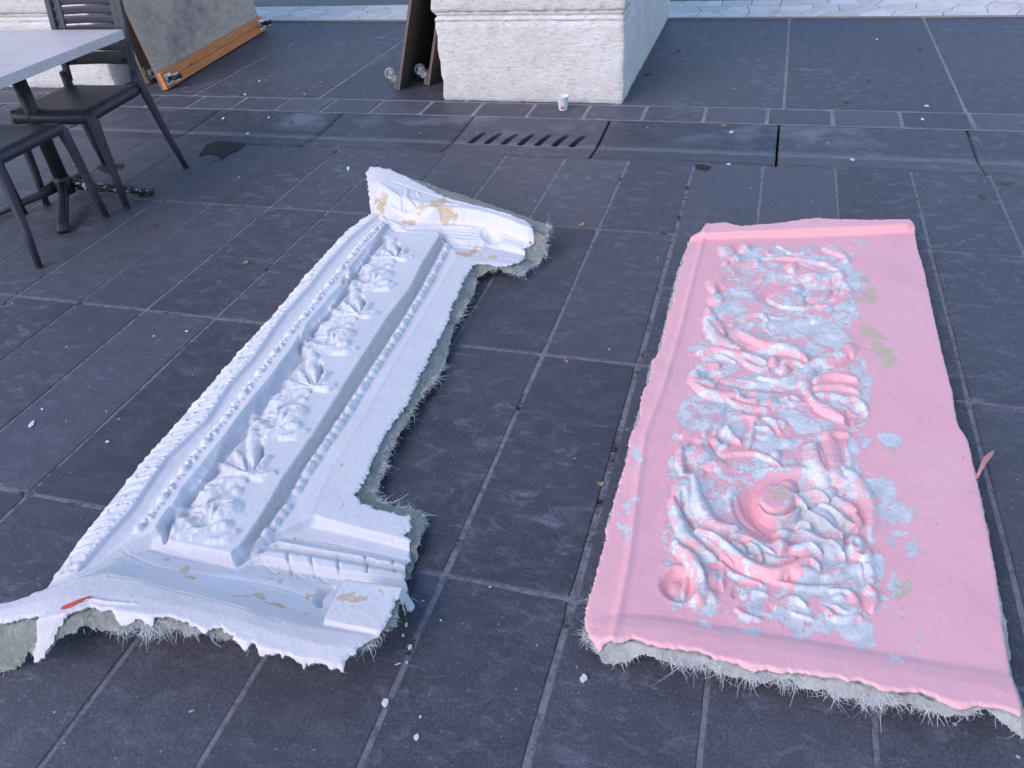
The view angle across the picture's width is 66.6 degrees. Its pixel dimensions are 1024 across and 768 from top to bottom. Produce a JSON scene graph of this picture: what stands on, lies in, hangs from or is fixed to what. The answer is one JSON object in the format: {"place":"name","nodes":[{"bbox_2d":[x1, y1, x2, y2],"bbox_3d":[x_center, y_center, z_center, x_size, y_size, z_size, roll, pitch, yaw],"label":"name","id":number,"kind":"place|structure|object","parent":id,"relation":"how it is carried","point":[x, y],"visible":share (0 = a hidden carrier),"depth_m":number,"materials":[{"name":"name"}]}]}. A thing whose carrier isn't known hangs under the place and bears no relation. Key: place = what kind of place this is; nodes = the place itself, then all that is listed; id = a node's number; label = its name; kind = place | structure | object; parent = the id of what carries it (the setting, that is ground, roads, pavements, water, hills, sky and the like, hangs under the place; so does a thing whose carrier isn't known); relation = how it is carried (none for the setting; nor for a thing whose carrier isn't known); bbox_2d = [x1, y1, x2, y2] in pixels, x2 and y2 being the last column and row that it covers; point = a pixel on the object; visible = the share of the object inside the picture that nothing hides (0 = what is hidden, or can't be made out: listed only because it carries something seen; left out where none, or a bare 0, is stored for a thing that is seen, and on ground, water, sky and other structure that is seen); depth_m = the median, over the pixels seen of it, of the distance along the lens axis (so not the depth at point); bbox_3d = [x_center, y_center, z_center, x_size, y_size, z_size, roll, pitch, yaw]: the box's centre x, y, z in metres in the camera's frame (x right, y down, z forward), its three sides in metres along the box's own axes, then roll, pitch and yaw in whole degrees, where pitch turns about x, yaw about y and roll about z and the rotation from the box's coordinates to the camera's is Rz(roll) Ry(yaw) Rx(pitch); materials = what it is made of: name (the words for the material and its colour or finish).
{"place":"outdoors","nodes":[
{"label":"outdoors","id":0,"kind":"place"},
{"bbox_2d":[0,0,253,87],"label":"stone pier","id":1,"kind":"structure","parent":0,"point":[23,14],"depth_m":5.18,"materials":[{"name":"stone"}]},
{"bbox_2d":[0,17,1023,767],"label":"pavement","id":2,"kind":"structure","parent":0,"point":[506,455],"depth_m":2.57,"materials":[{"name":"grey tile"}]},
{"bbox_2d":[0,122,109,268],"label":"slatted chair","id":3,"kind":"object","parent":2,"relation":"on","point":[16,140],"visible":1,"depth_m":3.17,"materials":[{"name":"plastic"}]},
{"bbox_2d":[0,30,153,233],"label":"cafe table","id":4,"kind":"object","parent":2,"relation":"on","point":[25,55],"visible":0.91,"depth_m":3.41,"materials":[{"name":"laminate"}]},
{"bbox_2d":[9,0,188,208],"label":"slatted chair","id":5,"kind":"object","parent":2,"relation":"on","point":[87,107],"visible":0.81,"depth_m":3.58,"materials":[{"name":"plastic"}]},
{"bbox_2d":[97,164,124,171],"bbox_3d":[-2.089,-1.122,4.043,0.169,0.001,0.113,7,39,15],"label":"asphalt patch","id":6,"kind":"object","parent":2,"relation":"on","point":[104,168],"visible":0.5,"depth_m":4.05,"materials":[{"name":"black"}]},
{"bbox_2d":[125,12,156,83],"bbox_3d":[-2.321,-2.817,5.548,0.201,0.900,1.436,5,38,13],"label":"dolly board","id":7,"kind":"object","parent":2,"relation":"on","point":[146,70],"visible":0.12,"depth_m":5.21,"materials":[{"name":"brown wood"}]},
{"bbox_2d":[123,0,272,90],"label":"dolly board","id":8,"kind":"object","parent":2,"relation":"on","point":[180,40],"visible":1,"depth_m":5.37,"materials":[{"name":"grey wood"}]},
{"bbox_2d":[198,141,244,159],"bbox_3d":[-1.558,-1.238,4.132,0.232,0.001,0.261,7,39,15],"label":"asphalt patch","id":9,"kind":"object","parent":2,"relation":"on","point":[222,149],"visible":1,"depth_m":4.15,"materials":[{"name":"black"}]},
{"bbox_2d":[0,166,555,675],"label":"plaster pilaster cast","id":10,"kind":"object","parent":2,"relation":"on","point":[246,508],"visible":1,"depth_m":1.99,"materials":[{"name":"white"}]},
{"bbox_2d":[382,698,388,706],"bbox_3d":[-0.250,0.628,1.537,0.013,0.004,0.017,7,39,15],"label":"plaster chip","id":11,"kind":"object","parent":2,"relation":"on","point":[385,701],"visible":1,"depth_m":1.54,"materials":[{"name":"white paint"}]},
{"bbox_2d":[384,0,436,89],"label":"dolly board","id":12,"kind":"object","parent":2,"relation":"on","point":[419,33],"visible":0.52,"depth_m":4.75,"materials":[{"name":"brown wood"}]},
{"bbox_2d":[414,16,440,85],"bbox_3d":[-0.336,-2.416,5.029,0.287,0.615,1.160,7,39,15],"label":"dolly board","id":13,"kind":"object","parent":2,"relation":"on","point":[431,74],"visible":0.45,"depth_m":4.77,"materials":[{"name":"brown wood"}]},
{"bbox_2d":[557,94,568,110],"bbox_3d":[0.277,-1.528,4.237,0.066,0.076,0.066,7,39,15],"label":"paper cup","id":14,"kind":"object","parent":2,"relation":"on","point":[562,99],"visible":1,"depth_m":4.22,"materials":[{"name":"white paper"}]},
{"bbox_2d":[580,674,586,682],"bbox_3d":[0.142,0.584,1.548,0.014,0.004,0.018,19,44,28],"label":"plaster chip","id":15,"kind":"object","parent":2,"relation":"on","point":[583,678],"visible":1,"depth_m":1.55,"materials":[{"name":"white paint"}]},
{"bbox_2d":[694,164,710,169],"bbox_3d":[0.849,-0.976,3.504,0.082,0.001,0.056,27,47,35],"label":"asphalt patch","id":16,"kind":"object","parent":2,"relation":"on","point":[701,166],"visible":1,"depth_m":3.50,"materials":[{"name":"black"}]},
{"bbox_2d":[571,218,1023,739],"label":"plaster scroll panel","id":17,"kind":"object","parent":2,"relation":"on","point":[797,500],"visible":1,"depth_m":1.83,"materials":[{"name":"pink"}]},
{"bbox_2d":[431,0,669,103],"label":"stone pier","id":18,"kind":"structure","parent":0,"point":[587,51],"depth_m":4.25,"materials":[{"name":"stone"}]},
{"bbox_2d":[253,0,1023,21],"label":"patterned paving","id":19,"kind":"object","parent":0,"point":[334,10],"visible":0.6,"depth_m":5.67,"materials":[{"name":"grey tile"}]},
{"bbox_2d":[641,121,779,152],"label":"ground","id":20,"kind":"structure","parent":0,"point":[778,131],"depth_m":4.24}
]}

